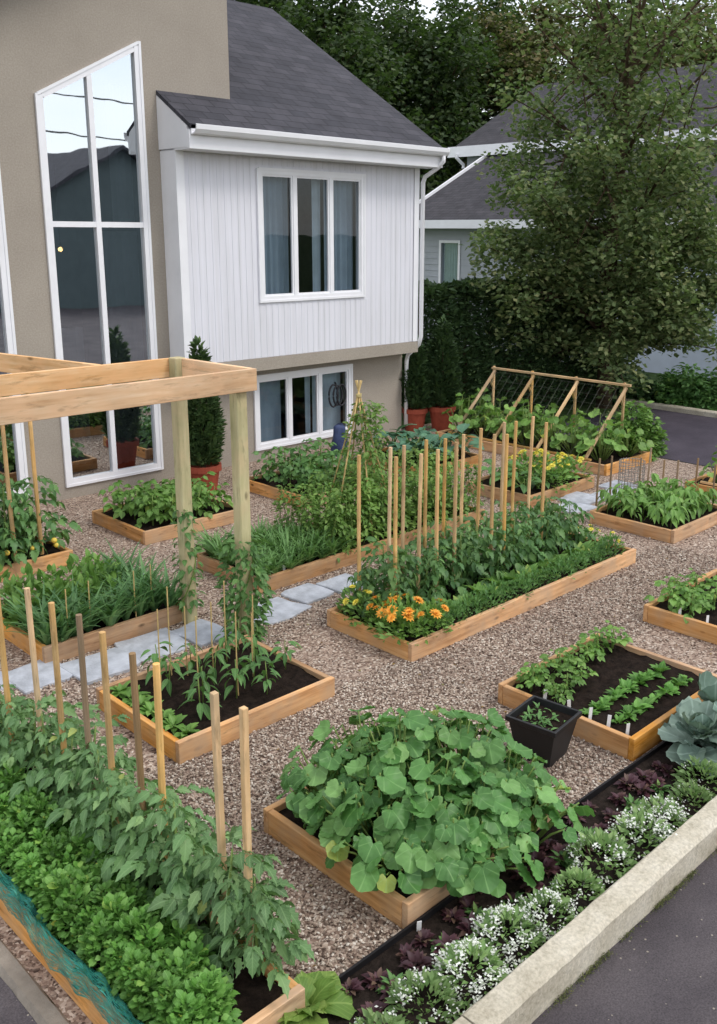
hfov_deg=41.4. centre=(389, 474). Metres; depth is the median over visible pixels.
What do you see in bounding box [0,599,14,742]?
garden stake
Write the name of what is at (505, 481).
garden stake
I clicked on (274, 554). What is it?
carrot plant
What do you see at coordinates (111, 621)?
onion plant
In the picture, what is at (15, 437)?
tall window
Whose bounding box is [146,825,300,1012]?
tomato plant
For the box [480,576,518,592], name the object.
chard plant
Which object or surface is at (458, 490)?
pea plant
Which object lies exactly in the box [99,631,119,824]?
garden stake
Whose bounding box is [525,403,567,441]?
cucumber plant
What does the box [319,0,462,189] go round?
wood tree
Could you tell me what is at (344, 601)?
marigold
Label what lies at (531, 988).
kerb
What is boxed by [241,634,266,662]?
pepper plant
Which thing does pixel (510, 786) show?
squash plant
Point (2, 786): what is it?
lettuce plant
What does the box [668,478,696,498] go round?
plant
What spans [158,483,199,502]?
potato plant
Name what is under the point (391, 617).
marigold
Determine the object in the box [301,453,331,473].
potato plant
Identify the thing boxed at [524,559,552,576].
chard plant
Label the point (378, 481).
pea plant
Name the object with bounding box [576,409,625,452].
cucumber plant
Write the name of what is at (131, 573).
onion plant
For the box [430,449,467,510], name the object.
pea plant
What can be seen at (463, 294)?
cedar hedge
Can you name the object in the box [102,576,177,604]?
onion plant
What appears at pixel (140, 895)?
lettuce plant
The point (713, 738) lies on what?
cabbage
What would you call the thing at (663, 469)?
garden stake
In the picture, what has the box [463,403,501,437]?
cucumber plant
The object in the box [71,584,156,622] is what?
onion plant
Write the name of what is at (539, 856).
burgundy plant
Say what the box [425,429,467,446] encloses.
broccoli plant
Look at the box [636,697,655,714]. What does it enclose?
radish plant
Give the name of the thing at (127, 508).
potato plant
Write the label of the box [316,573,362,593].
stepping stone
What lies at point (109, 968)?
lettuce plant
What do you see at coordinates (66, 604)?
bamboo cane
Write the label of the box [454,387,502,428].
cucumber plant
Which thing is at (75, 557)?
spinach plant
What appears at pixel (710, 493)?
plant
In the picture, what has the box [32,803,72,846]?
lettuce plant
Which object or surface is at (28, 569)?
spinach plant
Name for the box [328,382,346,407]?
garden hose
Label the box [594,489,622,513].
plant
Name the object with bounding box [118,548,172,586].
onion plant
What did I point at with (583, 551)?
carrot plant
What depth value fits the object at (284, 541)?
8.62 m
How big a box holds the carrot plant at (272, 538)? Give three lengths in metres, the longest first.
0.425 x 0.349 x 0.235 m
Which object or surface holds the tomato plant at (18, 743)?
on the raised bed at (258, 1000)
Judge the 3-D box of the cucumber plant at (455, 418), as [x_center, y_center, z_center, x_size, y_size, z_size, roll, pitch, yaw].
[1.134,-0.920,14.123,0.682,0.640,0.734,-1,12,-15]
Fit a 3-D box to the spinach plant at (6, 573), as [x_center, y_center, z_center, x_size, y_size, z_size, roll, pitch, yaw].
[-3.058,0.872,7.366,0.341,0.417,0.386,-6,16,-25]
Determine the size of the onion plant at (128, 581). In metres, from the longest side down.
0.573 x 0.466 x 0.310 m
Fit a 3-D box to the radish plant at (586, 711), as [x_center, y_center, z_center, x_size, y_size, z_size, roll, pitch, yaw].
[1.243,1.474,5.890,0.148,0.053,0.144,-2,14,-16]
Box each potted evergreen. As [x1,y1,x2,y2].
[187,335,226,495]
[399,335,432,431]
[426,314,461,430]
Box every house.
[0,0,449,510]
[418,63,716,377]
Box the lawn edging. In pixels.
[339,740,669,982]
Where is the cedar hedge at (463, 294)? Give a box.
[402,276,626,419]
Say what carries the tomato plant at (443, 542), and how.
on the raised bed at (473, 624)
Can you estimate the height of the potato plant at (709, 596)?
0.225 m
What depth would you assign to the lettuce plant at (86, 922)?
3.92 m
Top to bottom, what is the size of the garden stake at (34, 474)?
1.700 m
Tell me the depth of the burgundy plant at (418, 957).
3.96 m
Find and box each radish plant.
[110,680,138,698]
[119,685,150,704]
[125,694,152,707]
[140,700,163,717]
[151,708,175,722]
[163,714,186,733]
[172,722,200,738]
[580,706,599,714]
[588,700,609,709]
[596,696,612,707]
[602,695,621,700]
[605,685,628,697]
[606,713,627,723]
[614,711,637,722]
[617,678,638,692]
[620,704,642,720]
[623,678,637,689]
[624,699,653,711]
[628,671,652,686]
[636,670,655,677]
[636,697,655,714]
[643,669,665,678]
[647,689,668,698]
[649,660,670,672]
[649,693,661,702]
[654,681,680,695]
[670,674,687,685]
[671,681,687,685]
[678,673,693,681]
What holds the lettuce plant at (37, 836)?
on the raised bed at (258, 1000)
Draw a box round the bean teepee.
[325,380,397,541]
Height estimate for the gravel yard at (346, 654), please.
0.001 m
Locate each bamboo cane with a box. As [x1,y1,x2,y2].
[65,589,67,623]
[88,581,89,608]
[133,571,136,616]
[156,609,161,683]
[166,587,171,675]
[184,606,187,675]
[195,616,199,691]
[210,602,213,666]
[223,581,227,661]
[235,612,238,695]
[251,613,252,660]
[252,595,253,634]
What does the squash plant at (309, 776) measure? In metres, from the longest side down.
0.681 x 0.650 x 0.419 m
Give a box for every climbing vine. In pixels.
[170,507,206,613]
[214,533,276,641]
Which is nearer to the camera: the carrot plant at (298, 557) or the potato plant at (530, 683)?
the potato plant at (530, 683)
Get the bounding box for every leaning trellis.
[448,366,631,460]
[700,465,716,485]
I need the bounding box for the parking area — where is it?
[556,406,716,466]
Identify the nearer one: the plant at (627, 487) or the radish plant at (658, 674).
the radish plant at (658, 674)
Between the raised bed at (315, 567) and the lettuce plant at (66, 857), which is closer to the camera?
the lettuce plant at (66, 857)
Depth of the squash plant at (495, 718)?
5.01 m
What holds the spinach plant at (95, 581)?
on the raised bed at (131, 627)
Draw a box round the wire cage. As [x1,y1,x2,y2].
[618,457,645,488]
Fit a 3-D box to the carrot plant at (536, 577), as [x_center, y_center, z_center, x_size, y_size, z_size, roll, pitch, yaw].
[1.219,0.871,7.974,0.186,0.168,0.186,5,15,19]
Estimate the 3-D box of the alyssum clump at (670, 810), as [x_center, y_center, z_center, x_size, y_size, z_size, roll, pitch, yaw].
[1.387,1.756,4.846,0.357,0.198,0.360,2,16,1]
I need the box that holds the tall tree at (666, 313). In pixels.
[460,0,716,417]
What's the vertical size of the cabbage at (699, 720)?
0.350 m
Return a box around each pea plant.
[270,483,307,532]
[291,483,320,530]
[295,493,330,539]
[306,469,342,529]
[308,482,345,538]
[314,497,352,562]
[325,477,353,524]
[327,488,364,552]
[329,482,354,535]
[330,400,393,536]
[340,472,369,532]
[342,464,369,520]
[344,477,386,546]
[361,466,387,516]
[362,472,387,530]
[362,485,399,538]
[368,471,399,520]
[371,451,393,498]
[374,475,421,537]
[381,449,417,512]
[392,470,417,517]
[392,471,432,534]
[399,448,427,502]
[405,468,433,517]
[409,466,448,534]
[416,451,452,511]
[422,471,452,521]
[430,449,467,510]
[439,465,469,518]
[457,462,486,512]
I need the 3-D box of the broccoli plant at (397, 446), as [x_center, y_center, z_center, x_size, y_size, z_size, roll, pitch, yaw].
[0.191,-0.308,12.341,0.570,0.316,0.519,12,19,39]
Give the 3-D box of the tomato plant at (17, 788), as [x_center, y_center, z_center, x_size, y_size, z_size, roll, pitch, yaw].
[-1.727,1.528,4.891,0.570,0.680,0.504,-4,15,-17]
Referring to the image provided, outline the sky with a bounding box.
[258,0,716,118]
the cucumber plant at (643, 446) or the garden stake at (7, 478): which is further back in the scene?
the cucumber plant at (643, 446)
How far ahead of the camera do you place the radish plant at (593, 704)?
5.94 m
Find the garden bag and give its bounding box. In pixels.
[331,423,347,455]
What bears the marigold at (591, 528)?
on the raised bed at (473, 624)
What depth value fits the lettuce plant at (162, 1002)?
3.49 m
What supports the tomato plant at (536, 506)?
on the raised bed at (473, 624)
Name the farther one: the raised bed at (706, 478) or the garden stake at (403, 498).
the raised bed at (706, 478)
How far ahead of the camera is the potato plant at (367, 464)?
11.35 m
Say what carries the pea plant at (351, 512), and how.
on the raised bed at (315, 567)
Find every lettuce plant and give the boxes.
[0,761,30,796]
[0,769,9,789]
[0,783,12,810]
[0,791,13,819]
[0,816,18,867]
[0,827,27,878]
[3,795,45,842]
[6,809,44,845]
[7,842,41,884]
[11,852,47,903]
[13,780,44,801]
[15,786,51,835]
[23,791,63,839]
[25,827,58,852]
[25,859,61,910]
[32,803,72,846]
[36,833,78,870]
[36,863,91,935]
[48,844,81,869]
[50,884,99,951]
[51,826,84,863]
[64,829,104,867]
[69,861,93,883]
[70,906,100,956]
[72,870,104,911]
[73,840,106,892]
[73,909,129,975]
[83,879,122,920]
[87,854,121,894]
[92,891,142,961]
[98,940,134,994]
[108,903,165,969]
[110,874,140,906]
[110,947,161,1010]
[116,881,152,936]
[120,921,172,979]
[121,961,168,1023]
[137,887,169,950]
[141,970,201,1023]
[149,947,176,990]
[151,946,206,1015]
[153,917,187,951]
[161,920,208,964]
[162,989,218,1023]
[171,931,220,979]
[180,968,242,1023]
[205,964,236,1017]
[274,970,356,1023]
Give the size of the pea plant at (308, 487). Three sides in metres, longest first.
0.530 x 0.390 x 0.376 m
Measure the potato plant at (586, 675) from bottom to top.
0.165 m
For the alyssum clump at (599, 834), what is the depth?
4.54 m
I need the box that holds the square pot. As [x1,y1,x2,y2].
[505,695,581,767]
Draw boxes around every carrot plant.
[194,522,232,557]
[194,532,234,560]
[199,526,233,548]
[213,549,233,565]
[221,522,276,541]
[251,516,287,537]
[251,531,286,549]
[252,549,294,574]
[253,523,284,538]
[253,542,285,562]
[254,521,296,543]
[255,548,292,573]
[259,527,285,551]
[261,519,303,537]
[263,539,296,564]
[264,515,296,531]
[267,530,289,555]
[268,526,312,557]
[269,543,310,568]
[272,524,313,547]
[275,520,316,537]
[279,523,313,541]
[282,538,317,565]
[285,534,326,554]
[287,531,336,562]
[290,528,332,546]
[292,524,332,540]
[293,519,337,546]
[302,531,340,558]
[308,524,355,555]
[429,604,454,629]
[440,600,464,628]
[447,597,470,620]
[455,589,481,616]
[468,590,490,611]
[477,583,504,610]
[485,580,511,605]
[496,579,518,598]
[507,573,533,598]
[511,568,537,595]
[525,568,542,588]
[532,566,554,586]
[539,563,561,582]
[546,556,575,578]
[558,556,581,574]
[565,551,588,572]
[572,550,590,568]
[583,548,601,566]
[587,542,607,562]
[590,535,618,558]
[600,534,623,554]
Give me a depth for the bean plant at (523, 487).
10.81 m
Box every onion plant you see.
[0,586,80,637]
[3,580,84,632]
[8,598,89,644]
[9,584,90,622]
[15,604,106,641]
[21,579,106,630]
[33,575,117,624]
[33,583,108,636]
[43,576,107,617]
[56,583,124,632]
[57,583,112,622]
[64,546,148,573]
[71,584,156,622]
[72,584,134,625]
[74,547,135,570]
[77,547,140,588]
[77,575,137,614]
[82,559,138,578]
[82,576,154,602]
[91,538,157,573]
[91,574,153,620]
[94,550,168,580]
[94,557,154,583]
[94,568,159,591]
[99,562,177,615]
[100,557,148,577]
[100,568,156,596]
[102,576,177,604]
[106,560,173,592]
[107,559,168,586]
[111,574,174,610]
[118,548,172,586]
[123,560,203,607]
[123,571,175,610]
[132,573,179,606]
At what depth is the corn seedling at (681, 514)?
9.69 m
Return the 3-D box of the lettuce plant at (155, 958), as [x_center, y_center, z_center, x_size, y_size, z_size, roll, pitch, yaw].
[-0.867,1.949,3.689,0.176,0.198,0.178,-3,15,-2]
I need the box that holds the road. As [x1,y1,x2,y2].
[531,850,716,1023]
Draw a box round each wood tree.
[233,0,312,33]
[246,0,380,79]
[280,0,466,193]
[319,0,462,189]
[352,0,532,199]
[413,0,570,167]
[421,0,609,171]
[497,0,639,110]
[567,2,685,77]
[641,0,715,64]
[657,0,716,68]
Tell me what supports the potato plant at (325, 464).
on the raised bed at (264, 487)
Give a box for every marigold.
[336,582,370,619]
[346,589,380,625]
[356,594,405,632]
[365,598,403,636]
[372,602,425,644]
[374,594,406,631]
[374,595,419,637]
[392,592,433,631]
[393,604,432,645]
[404,601,452,636]
[416,597,454,632]
[582,524,602,540]
[598,531,625,552]
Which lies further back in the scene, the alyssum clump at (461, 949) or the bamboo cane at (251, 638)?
the bamboo cane at (251, 638)
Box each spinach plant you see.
[0,564,15,610]
[0,574,24,626]
[1,573,38,614]
[3,573,48,624]
[3,580,41,628]
[9,562,44,606]
[23,568,53,595]
[34,570,63,606]
[41,574,80,606]
[46,563,70,583]
[49,555,86,583]
[55,580,84,603]
[59,567,87,600]
[65,548,107,585]
[70,572,102,609]
[78,570,106,590]
[79,575,115,607]
[80,552,120,587]
[82,560,107,590]
[87,564,122,591]
[99,572,121,603]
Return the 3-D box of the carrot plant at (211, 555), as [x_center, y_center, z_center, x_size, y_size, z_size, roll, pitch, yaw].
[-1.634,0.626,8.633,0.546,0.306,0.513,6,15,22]
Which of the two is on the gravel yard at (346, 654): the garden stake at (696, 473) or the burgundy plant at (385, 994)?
the garden stake at (696, 473)
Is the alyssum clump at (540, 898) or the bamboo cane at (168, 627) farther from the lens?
the bamboo cane at (168, 627)
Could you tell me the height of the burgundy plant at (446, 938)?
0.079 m
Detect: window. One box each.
[0,171,28,500]
[34,41,163,487]
[253,364,352,450]
[256,167,365,302]
[438,240,460,283]
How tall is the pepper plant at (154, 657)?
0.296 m
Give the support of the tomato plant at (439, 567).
on the raised bed at (473, 624)
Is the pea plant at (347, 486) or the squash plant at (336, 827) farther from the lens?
the pea plant at (347, 486)
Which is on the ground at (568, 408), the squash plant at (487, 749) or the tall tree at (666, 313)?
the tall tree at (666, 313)
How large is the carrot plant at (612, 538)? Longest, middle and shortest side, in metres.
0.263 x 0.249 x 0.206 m
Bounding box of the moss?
[544,849,716,1015]
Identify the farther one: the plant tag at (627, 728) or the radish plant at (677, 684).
the radish plant at (677, 684)
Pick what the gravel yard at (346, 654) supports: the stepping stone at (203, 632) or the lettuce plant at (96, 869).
the stepping stone at (203, 632)
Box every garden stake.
[0,425,16,562]
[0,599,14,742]
[24,587,46,767]
[28,421,43,554]
[48,602,66,754]
[76,613,97,827]
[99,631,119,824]
[129,652,146,851]
[152,662,168,861]
[210,691,226,900]
[239,706,253,946]
[357,455,360,601]
[387,447,391,588]
[393,456,397,594]
[401,445,405,576]
[416,453,422,604]
[423,439,427,570]
[434,449,439,591]
[441,438,446,560]
[452,442,457,589]
[459,434,465,527]
[476,428,482,534]
[488,434,496,575]
[499,422,505,527]
[502,434,508,564]
[510,421,517,530]
[526,416,534,536]
[539,422,547,551]
[595,458,600,505]
[609,456,612,493]
[638,457,641,482]
[647,448,651,483]
[662,460,664,478]
[676,460,678,478]
[694,458,698,491]
[713,464,716,495]
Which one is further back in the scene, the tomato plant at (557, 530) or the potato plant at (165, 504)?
the potato plant at (165, 504)
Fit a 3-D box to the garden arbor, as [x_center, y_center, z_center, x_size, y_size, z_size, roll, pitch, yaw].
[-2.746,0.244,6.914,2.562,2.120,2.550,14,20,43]
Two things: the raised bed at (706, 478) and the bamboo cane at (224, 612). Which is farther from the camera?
the raised bed at (706, 478)
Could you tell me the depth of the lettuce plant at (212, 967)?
3.62 m
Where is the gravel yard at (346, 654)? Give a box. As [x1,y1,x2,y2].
[0,422,716,1023]
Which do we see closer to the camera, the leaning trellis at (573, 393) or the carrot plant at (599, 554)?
the carrot plant at (599, 554)
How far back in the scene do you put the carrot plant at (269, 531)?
8.99 m
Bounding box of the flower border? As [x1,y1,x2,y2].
[316,742,716,1023]
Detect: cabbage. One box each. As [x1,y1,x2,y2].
[658,699,716,777]
[663,671,716,742]
[697,701,716,750]
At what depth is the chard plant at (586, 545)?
8.79 m
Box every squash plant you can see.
[276,735,372,833]
[303,750,433,862]
[308,705,408,800]
[325,707,459,807]
[325,795,448,893]
[372,770,522,895]
[373,705,473,775]
[380,742,487,845]
[405,710,515,794]
[428,764,560,842]
[430,707,535,791]
[434,782,544,897]
[448,739,555,830]
[473,763,595,871]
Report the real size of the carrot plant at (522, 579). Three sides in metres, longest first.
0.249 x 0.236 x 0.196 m
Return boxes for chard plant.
[453,594,476,609]
[456,590,482,608]
[464,581,497,601]
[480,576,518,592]
[502,569,524,584]
[515,563,547,578]
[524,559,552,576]
[529,557,564,571]
[537,553,576,571]
[561,548,588,562]
[562,540,599,555]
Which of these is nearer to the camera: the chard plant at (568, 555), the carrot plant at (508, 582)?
the carrot plant at (508, 582)
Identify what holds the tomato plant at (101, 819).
on the raised bed at (258, 1000)
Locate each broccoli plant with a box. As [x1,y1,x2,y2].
[361,431,394,454]
[364,424,416,448]
[380,436,416,458]
[387,432,435,458]
[393,429,431,439]
[401,434,448,460]
[407,426,438,440]
[410,438,453,460]
[412,434,448,454]
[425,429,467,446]
[434,438,469,459]
[440,423,484,455]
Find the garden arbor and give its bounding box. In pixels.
[0,353,256,636]
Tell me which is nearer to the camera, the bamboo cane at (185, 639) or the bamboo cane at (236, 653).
the bamboo cane at (236, 653)
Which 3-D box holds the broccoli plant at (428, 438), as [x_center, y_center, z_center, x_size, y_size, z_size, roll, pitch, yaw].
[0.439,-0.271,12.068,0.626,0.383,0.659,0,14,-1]
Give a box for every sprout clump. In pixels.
[375,969,405,993]
[430,933,460,953]
[463,901,487,917]
[501,891,523,905]
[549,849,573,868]
[577,826,597,845]
[622,793,639,811]
[650,779,669,798]
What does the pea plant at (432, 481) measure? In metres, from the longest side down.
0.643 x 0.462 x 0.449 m
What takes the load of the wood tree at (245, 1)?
on the ground at (568, 408)
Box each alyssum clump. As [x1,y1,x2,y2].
[349,1005,409,1023]
[384,966,464,1023]
[431,932,513,1008]
[467,899,543,967]
[507,886,578,944]
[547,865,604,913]
[564,826,637,890]
[604,806,677,868]
[627,793,689,845]
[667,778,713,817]
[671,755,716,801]
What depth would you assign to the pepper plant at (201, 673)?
5.93 m
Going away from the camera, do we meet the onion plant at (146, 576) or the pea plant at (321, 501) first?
the onion plant at (146, 576)
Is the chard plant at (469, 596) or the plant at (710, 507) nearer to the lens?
the chard plant at (469, 596)
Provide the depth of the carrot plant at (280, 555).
8.47 m
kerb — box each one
[0,940,70,1023]
[452,795,716,1023]
[625,399,716,417]
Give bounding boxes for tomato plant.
[0,473,35,530]
[0,484,47,551]
[0,486,18,536]
[0,487,47,564]
[0,534,12,568]
[0,684,34,750]
[0,684,44,732]
[0,690,79,791]
[0,697,104,802]
[0,698,65,772]
[12,475,82,562]
[34,719,102,807]
[35,704,139,837]
[44,739,137,858]
[69,773,150,875]
[75,773,182,895]
[100,784,242,952]
[111,783,230,894]
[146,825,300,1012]
[159,830,242,950]
[213,864,315,998]
[341,560,390,617]
[350,536,420,600]
[362,549,428,624]
[385,540,427,596]
[397,542,448,604]
[400,532,459,588]
[412,518,485,584]
[420,546,466,602]
[429,532,489,595]
[445,522,505,585]
[456,525,488,577]
[457,510,511,552]
[473,533,525,582]
[481,508,534,559]
[489,500,535,550]
[496,516,547,573]
[512,515,556,565]
[526,511,571,563]
[529,496,564,548]
[530,495,563,538]
[531,501,584,554]
[548,499,595,544]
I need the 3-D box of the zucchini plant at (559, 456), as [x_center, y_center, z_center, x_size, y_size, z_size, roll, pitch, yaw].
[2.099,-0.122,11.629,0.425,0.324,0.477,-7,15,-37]
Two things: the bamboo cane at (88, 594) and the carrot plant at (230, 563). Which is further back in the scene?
the carrot plant at (230, 563)
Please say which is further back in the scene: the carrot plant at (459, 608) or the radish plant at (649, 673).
the carrot plant at (459, 608)
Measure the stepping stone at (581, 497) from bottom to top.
0.044 m
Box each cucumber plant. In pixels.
[442,392,488,433]
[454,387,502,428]
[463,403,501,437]
[477,396,514,426]
[485,404,525,441]
[499,399,551,445]
[501,398,541,437]
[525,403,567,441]
[526,408,574,450]
[549,408,597,446]
[549,416,595,454]
[574,420,628,460]
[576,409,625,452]
[605,420,653,456]
[699,446,716,482]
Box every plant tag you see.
[416,921,421,930]
[588,707,592,718]
[606,715,611,726]
[626,723,629,734]
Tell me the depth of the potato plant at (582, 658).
6.46 m
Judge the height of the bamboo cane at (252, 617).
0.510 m
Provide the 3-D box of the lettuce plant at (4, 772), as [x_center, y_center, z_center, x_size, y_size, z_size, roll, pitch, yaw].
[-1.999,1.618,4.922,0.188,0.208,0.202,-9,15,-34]
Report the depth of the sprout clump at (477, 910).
4.26 m
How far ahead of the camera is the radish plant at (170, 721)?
5.71 m
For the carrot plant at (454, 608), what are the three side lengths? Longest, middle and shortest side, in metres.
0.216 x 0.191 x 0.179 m
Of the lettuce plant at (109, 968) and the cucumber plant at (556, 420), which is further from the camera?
the cucumber plant at (556, 420)
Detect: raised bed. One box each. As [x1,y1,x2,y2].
[0,530,72,581]
[0,765,304,1023]
[2,589,181,662]
[92,496,233,544]
[96,634,334,763]
[197,499,484,593]
[249,464,380,508]
[263,736,550,928]
[327,533,635,661]
[361,447,481,476]
[435,426,651,475]
[466,464,594,506]
[498,633,716,761]
[589,498,716,543]
[643,569,716,644]
[685,472,716,497]
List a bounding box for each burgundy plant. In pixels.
[340,977,364,995]
[357,1000,388,1023]
[361,967,394,990]
[379,979,403,1004]
[396,943,414,965]
[398,948,435,973]
[411,928,435,948]
[431,931,459,957]
[440,906,466,922]
[456,911,487,938]
[457,895,477,916]
[501,892,516,906]
[510,867,528,879]
[520,875,546,893]
[528,850,547,867]
[539,839,556,850]
[540,856,562,878]
[547,842,573,860]
[564,813,586,823]
[571,835,594,854]
[581,800,597,811]
[588,822,610,833]
[601,807,622,828]
[608,791,627,805]
[613,773,642,790]
[621,795,634,807]
[632,767,654,783]
[632,781,655,797]
[643,772,665,792]
[651,760,663,772]
[660,764,674,777]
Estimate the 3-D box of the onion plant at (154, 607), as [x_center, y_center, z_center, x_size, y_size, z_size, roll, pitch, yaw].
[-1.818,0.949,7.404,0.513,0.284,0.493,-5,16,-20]
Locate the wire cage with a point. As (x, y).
(631, 471)
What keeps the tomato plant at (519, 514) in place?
on the raised bed at (473, 624)
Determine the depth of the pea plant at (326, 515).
8.70 m
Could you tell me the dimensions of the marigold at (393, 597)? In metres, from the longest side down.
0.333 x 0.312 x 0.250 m
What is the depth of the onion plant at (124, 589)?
7.40 m
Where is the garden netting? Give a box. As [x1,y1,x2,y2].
[0,869,143,1023]
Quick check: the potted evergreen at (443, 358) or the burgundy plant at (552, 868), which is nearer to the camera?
the burgundy plant at (552, 868)
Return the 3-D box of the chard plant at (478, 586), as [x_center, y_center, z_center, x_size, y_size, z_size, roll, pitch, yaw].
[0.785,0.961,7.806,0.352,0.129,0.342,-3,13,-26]
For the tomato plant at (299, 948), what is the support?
on the raised bed at (258, 1000)
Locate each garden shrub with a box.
[554,365,623,397]
[604,400,669,460]
[612,370,664,404]
[653,362,716,409]
[690,367,716,410]
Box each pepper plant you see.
[140,641,172,683]
[160,656,184,695]
[177,643,202,674]
[178,665,220,702]
[180,676,221,719]
[203,648,228,678]
[213,631,239,665]
[218,656,250,699]
[222,619,250,651]
[238,642,273,678]
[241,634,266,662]
[250,661,280,693]
[268,640,302,669]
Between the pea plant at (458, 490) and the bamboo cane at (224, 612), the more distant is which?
the pea plant at (458, 490)
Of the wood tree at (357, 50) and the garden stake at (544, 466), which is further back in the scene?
the wood tree at (357, 50)
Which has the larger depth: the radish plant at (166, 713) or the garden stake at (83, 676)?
the radish plant at (166, 713)
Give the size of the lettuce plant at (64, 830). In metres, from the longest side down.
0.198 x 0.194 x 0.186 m
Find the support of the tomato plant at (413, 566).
on the raised bed at (473, 624)
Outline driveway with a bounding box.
[0,977,36,1023]
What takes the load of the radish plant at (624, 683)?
on the raised bed at (643, 736)
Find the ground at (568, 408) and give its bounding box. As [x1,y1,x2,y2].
[0,352,713,1003]
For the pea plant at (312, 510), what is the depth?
8.92 m
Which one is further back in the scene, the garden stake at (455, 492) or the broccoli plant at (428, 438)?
the broccoli plant at (428, 438)
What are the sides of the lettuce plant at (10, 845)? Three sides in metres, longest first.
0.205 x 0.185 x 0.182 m
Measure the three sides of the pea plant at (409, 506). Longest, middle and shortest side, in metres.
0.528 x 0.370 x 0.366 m
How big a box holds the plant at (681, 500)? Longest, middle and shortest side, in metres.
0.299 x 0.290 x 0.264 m
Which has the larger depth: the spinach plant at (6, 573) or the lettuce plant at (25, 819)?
the spinach plant at (6, 573)
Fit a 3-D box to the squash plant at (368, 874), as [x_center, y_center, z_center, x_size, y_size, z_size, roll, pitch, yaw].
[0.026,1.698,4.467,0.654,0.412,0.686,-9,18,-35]
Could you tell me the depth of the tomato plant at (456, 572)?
7.82 m
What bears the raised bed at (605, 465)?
on the gravel yard at (346, 654)
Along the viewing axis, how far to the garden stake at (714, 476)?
10.93 m
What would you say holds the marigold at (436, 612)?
on the raised bed at (473, 624)
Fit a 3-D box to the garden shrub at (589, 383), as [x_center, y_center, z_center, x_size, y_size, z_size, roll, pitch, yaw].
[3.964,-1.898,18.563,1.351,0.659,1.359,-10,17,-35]
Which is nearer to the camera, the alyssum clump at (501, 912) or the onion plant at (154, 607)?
the alyssum clump at (501, 912)
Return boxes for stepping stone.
[0,660,72,694]
[0,671,11,690]
[60,647,140,684]
[114,627,188,662]
[170,619,231,646]
[254,597,311,625]
[281,583,333,604]
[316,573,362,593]
[553,501,596,513]
[557,491,600,504]
[589,488,618,497]
[599,480,637,489]
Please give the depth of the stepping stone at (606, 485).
11.60 m
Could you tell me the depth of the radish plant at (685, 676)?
6.33 m
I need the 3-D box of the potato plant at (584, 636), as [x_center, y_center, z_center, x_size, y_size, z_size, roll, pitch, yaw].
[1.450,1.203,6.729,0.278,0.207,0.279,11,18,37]
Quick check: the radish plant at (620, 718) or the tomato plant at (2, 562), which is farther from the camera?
the tomato plant at (2, 562)
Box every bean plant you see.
[481,458,521,480]
[488,466,520,485]
[500,473,541,493]
[519,471,557,488]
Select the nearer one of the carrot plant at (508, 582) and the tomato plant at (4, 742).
the tomato plant at (4, 742)
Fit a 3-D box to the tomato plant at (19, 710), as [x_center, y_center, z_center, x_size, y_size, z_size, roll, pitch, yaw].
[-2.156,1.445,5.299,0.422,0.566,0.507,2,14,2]
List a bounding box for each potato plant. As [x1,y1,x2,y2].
[98,480,144,514]
[112,489,156,519]
[125,479,161,503]
[133,488,172,528]
[134,481,175,514]
[150,485,176,523]
[153,479,174,503]
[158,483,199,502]
[159,478,198,495]
[191,471,216,507]
[192,481,216,518]
[200,482,232,511]
[252,450,284,482]
[269,446,301,479]
[269,457,307,487]
[287,439,316,474]
[292,459,327,495]
[295,455,322,486]
[301,437,336,467]
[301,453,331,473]
[312,453,347,492]
[325,450,359,488]
[329,446,351,475]
[355,450,385,475]
[514,667,550,691]
[516,659,559,683]
[539,649,582,679]
[539,681,573,704]
[549,665,586,694]
[558,645,585,675]
[568,662,598,686]
[572,640,604,661]
[579,627,615,656]
[594,620,632,648]
[643,580,691,614]
[660,574,693,601]
[673,583,704,606]
[676,587,710,623]
[679,568,714,589]
[696,582,716,612]
[706,575,716,593]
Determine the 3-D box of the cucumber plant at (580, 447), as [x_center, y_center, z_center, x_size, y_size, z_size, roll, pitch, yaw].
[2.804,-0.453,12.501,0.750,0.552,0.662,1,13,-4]

